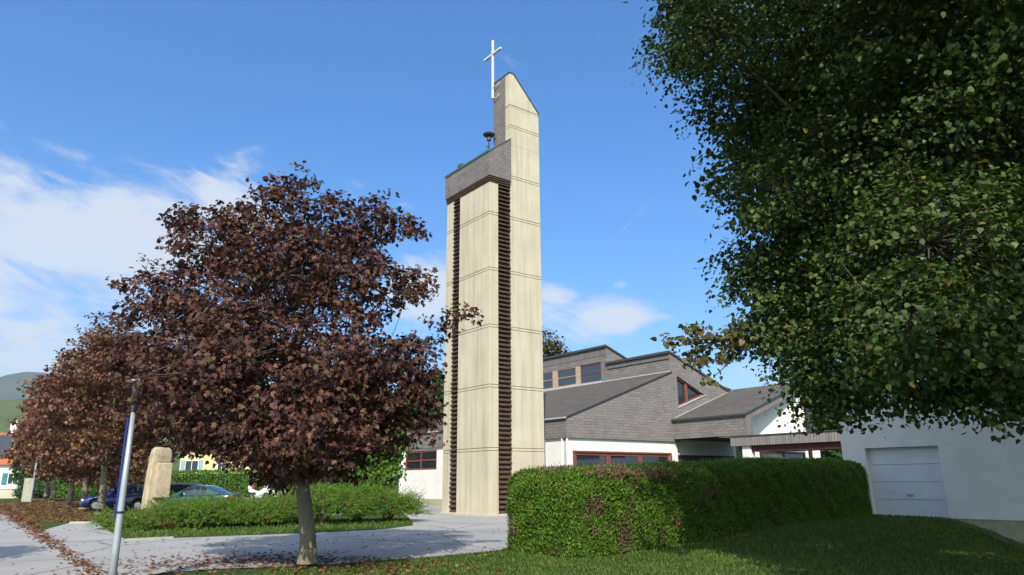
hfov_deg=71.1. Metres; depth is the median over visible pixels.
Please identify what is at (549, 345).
background tree
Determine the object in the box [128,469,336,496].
hedge
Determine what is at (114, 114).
sky
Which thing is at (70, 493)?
maple tree
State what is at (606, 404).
church
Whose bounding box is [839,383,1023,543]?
garage
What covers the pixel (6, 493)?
garden wall
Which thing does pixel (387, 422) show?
lime tree
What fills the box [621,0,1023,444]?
linden tree
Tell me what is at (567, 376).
window
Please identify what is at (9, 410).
meadow hill
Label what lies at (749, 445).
walkway canopy
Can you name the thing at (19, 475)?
garden bush
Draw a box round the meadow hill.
[0,399,396,482]
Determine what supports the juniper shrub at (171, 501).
on the planting bed
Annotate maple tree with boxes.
[0,415,77,500]
[3,326,160,509]
[4,383,92,501]
[5,362,136,506]
[15,311,190,514]
[93,160,483,568]
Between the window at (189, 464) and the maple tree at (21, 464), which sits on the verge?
the maple tree at (21, 464)
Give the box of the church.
[399,345,820,504]
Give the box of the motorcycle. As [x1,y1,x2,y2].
[248,485,269,497]
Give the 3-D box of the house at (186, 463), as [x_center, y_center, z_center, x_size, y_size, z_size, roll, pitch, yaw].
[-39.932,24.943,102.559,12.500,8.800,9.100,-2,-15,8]
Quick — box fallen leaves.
[0,499,1022,574]
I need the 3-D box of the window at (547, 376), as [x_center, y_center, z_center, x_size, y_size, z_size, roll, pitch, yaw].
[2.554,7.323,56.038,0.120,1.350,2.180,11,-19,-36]
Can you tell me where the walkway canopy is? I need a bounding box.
[729,430,841,457]
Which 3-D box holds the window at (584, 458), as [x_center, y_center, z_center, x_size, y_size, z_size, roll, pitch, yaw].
[4.485,10.141,40.507,2.600,1.580,0.120,11,-19,-36]
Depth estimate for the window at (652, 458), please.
43.63 m
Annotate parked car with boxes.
[80,485,143,510]
[125,483,201,509]
[161,485,242,504]
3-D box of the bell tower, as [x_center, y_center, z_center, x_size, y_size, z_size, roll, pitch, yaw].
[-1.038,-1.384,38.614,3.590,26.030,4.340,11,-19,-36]
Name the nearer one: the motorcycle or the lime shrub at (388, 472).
the lime shrub at (388, 472)
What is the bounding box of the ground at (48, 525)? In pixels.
[0,483,1023,574]
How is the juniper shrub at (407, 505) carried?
on the planting bed
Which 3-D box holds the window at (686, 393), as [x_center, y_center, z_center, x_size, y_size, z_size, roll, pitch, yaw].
[11.603,6.904,46.892,2.730,2.050,0.160,11,-19,-36]
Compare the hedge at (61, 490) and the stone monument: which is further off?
the hedge at (61, 490)
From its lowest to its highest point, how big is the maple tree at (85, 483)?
11.757 m
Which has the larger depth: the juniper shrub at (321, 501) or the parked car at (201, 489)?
the parked car at (201, 489)
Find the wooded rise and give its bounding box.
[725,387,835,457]
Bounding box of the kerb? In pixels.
[125,536,173,540]
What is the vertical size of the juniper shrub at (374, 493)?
1.959 m
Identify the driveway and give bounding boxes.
[44,497,509,574]
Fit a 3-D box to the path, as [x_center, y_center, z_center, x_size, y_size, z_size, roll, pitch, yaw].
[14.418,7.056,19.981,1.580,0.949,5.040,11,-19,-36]
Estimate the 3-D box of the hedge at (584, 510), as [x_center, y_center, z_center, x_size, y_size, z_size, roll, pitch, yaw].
[5.963,6.059,20.605,14.470,2.513,2.964,12,-20,-39]
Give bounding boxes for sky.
[0,0,1020,392]
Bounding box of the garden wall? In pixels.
[0,488,15,497]
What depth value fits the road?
16.24 m
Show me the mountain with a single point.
(9, 384)
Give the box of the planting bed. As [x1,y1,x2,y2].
[107,511,412,538]
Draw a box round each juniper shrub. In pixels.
[82,498,158,530]
[98,504,191,531]
[133,489,234,528]
[139,492,214,510]
[160,490,241,505]
[169,490,267,527]
[204,494,295,525]
[234,488,322,525]
[249,485,323,519]
[271,482,377,523]
[315,476,413,520]
[340,486,434,521]
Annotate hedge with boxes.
[42,473,128,497]
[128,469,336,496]
[504,456,873,557]
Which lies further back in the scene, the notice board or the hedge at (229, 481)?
the hedge at (229, 481)
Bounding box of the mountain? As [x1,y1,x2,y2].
[0,372,264,419]
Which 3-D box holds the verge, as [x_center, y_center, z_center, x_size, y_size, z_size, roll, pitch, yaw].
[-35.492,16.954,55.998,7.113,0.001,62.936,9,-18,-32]
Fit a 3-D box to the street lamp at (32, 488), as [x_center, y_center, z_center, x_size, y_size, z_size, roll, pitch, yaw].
[-41.935,14.470,62.461,1.440,8.240,0.260,0,-15,0]
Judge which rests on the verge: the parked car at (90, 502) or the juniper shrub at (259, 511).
the parked car at (90, 502)
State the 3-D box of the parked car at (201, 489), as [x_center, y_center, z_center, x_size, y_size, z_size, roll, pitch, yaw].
[-17.117,11.469,38.887,4.560,1.449,2.080,-1,-15,4]
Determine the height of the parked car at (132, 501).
1.560 m
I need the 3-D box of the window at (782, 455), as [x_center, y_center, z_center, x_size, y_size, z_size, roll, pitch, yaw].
[17.123,10.960,45.079,4.700,1.200,0.120,11,-19,-36]
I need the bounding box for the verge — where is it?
[7,498,130,521]
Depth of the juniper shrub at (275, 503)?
26.59 m
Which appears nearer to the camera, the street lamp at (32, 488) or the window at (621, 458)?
the window at (621, 458)
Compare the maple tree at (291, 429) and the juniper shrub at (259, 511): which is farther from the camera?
the juniper shrub at (259, 511)
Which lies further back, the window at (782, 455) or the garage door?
the window at (782, 455)
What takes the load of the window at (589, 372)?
in the church
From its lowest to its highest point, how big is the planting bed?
0.085 m
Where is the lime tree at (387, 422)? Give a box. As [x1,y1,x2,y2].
[308,386,423,465]
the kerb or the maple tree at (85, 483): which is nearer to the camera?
the kerb
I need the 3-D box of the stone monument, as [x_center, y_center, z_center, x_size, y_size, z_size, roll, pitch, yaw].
[-16.579,9.161,33.502,0.832,3.320,0.905,-14,-20,40]
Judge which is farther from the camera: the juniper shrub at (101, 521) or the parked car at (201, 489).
the parked car at (201, 489)
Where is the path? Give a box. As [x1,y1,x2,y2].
[952,520,1023,549]
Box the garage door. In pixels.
[868,446,948,517]
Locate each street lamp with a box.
[29,440,39,501]
[108,379,147,574]
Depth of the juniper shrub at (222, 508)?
25.51 m
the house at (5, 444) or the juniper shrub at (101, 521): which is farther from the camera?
the house at (5, 444)
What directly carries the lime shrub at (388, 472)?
on the ground at (48, 525)
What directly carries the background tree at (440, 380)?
on the ground at (48, 525)
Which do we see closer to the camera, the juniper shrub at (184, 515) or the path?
the path
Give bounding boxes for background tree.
[392,366,444,463]
[542,326,571,357]
[807,360,884,459]
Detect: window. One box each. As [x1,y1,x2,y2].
[7,473,17,483]
[184,460,198,469]
[217,461,225,469]
[405,450,436,469]
[543,371,552,389]
[557,367,576,387]
[575,452,608,466]
[580,362,601,383]
[608,453,639,465]
[640,454,668,463]
[677,377,701,405]
[760,451,805,458]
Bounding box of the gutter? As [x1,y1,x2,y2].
[4,510,105,574]
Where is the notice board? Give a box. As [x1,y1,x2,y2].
[21,478,32,501]
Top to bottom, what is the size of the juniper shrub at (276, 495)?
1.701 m
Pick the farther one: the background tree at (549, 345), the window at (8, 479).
the window at (8, 479)
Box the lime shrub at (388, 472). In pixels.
[328,417,416,496]
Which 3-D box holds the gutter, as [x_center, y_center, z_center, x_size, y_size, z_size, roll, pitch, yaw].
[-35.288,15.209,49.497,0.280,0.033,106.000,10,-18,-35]
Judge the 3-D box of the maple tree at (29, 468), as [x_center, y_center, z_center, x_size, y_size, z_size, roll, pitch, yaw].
[-41.489,13.967,65.538,8.178,10.982,8.705,0,-15,0]
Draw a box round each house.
[0,428,43,488]
[179,437,255,473]
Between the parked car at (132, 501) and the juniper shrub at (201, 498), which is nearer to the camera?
the juniper shrub at (201, 498)
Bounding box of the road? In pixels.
[0,511,84,574]
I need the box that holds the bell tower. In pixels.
[440,40,544,515]
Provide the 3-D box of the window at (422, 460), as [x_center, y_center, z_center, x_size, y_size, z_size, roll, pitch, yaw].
[-6.560,12.539,51.976,0.120,1.350,4.510,11,-19,-36]
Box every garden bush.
[5,459,42,487]
[12,479,55,498]
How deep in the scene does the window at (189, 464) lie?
99.15 m
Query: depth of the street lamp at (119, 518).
11.53 m
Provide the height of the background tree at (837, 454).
10.956 m
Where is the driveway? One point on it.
(467, 532)
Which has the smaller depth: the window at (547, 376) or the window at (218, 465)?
the window at (547, 376)
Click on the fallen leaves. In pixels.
(22, 522)
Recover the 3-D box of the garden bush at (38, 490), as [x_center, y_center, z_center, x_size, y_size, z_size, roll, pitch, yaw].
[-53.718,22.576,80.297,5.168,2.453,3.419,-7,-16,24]
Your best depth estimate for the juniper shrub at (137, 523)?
24.12 m
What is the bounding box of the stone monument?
[141,447,172,508]
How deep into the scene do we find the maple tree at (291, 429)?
13.89 m
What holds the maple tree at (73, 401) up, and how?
on the verge

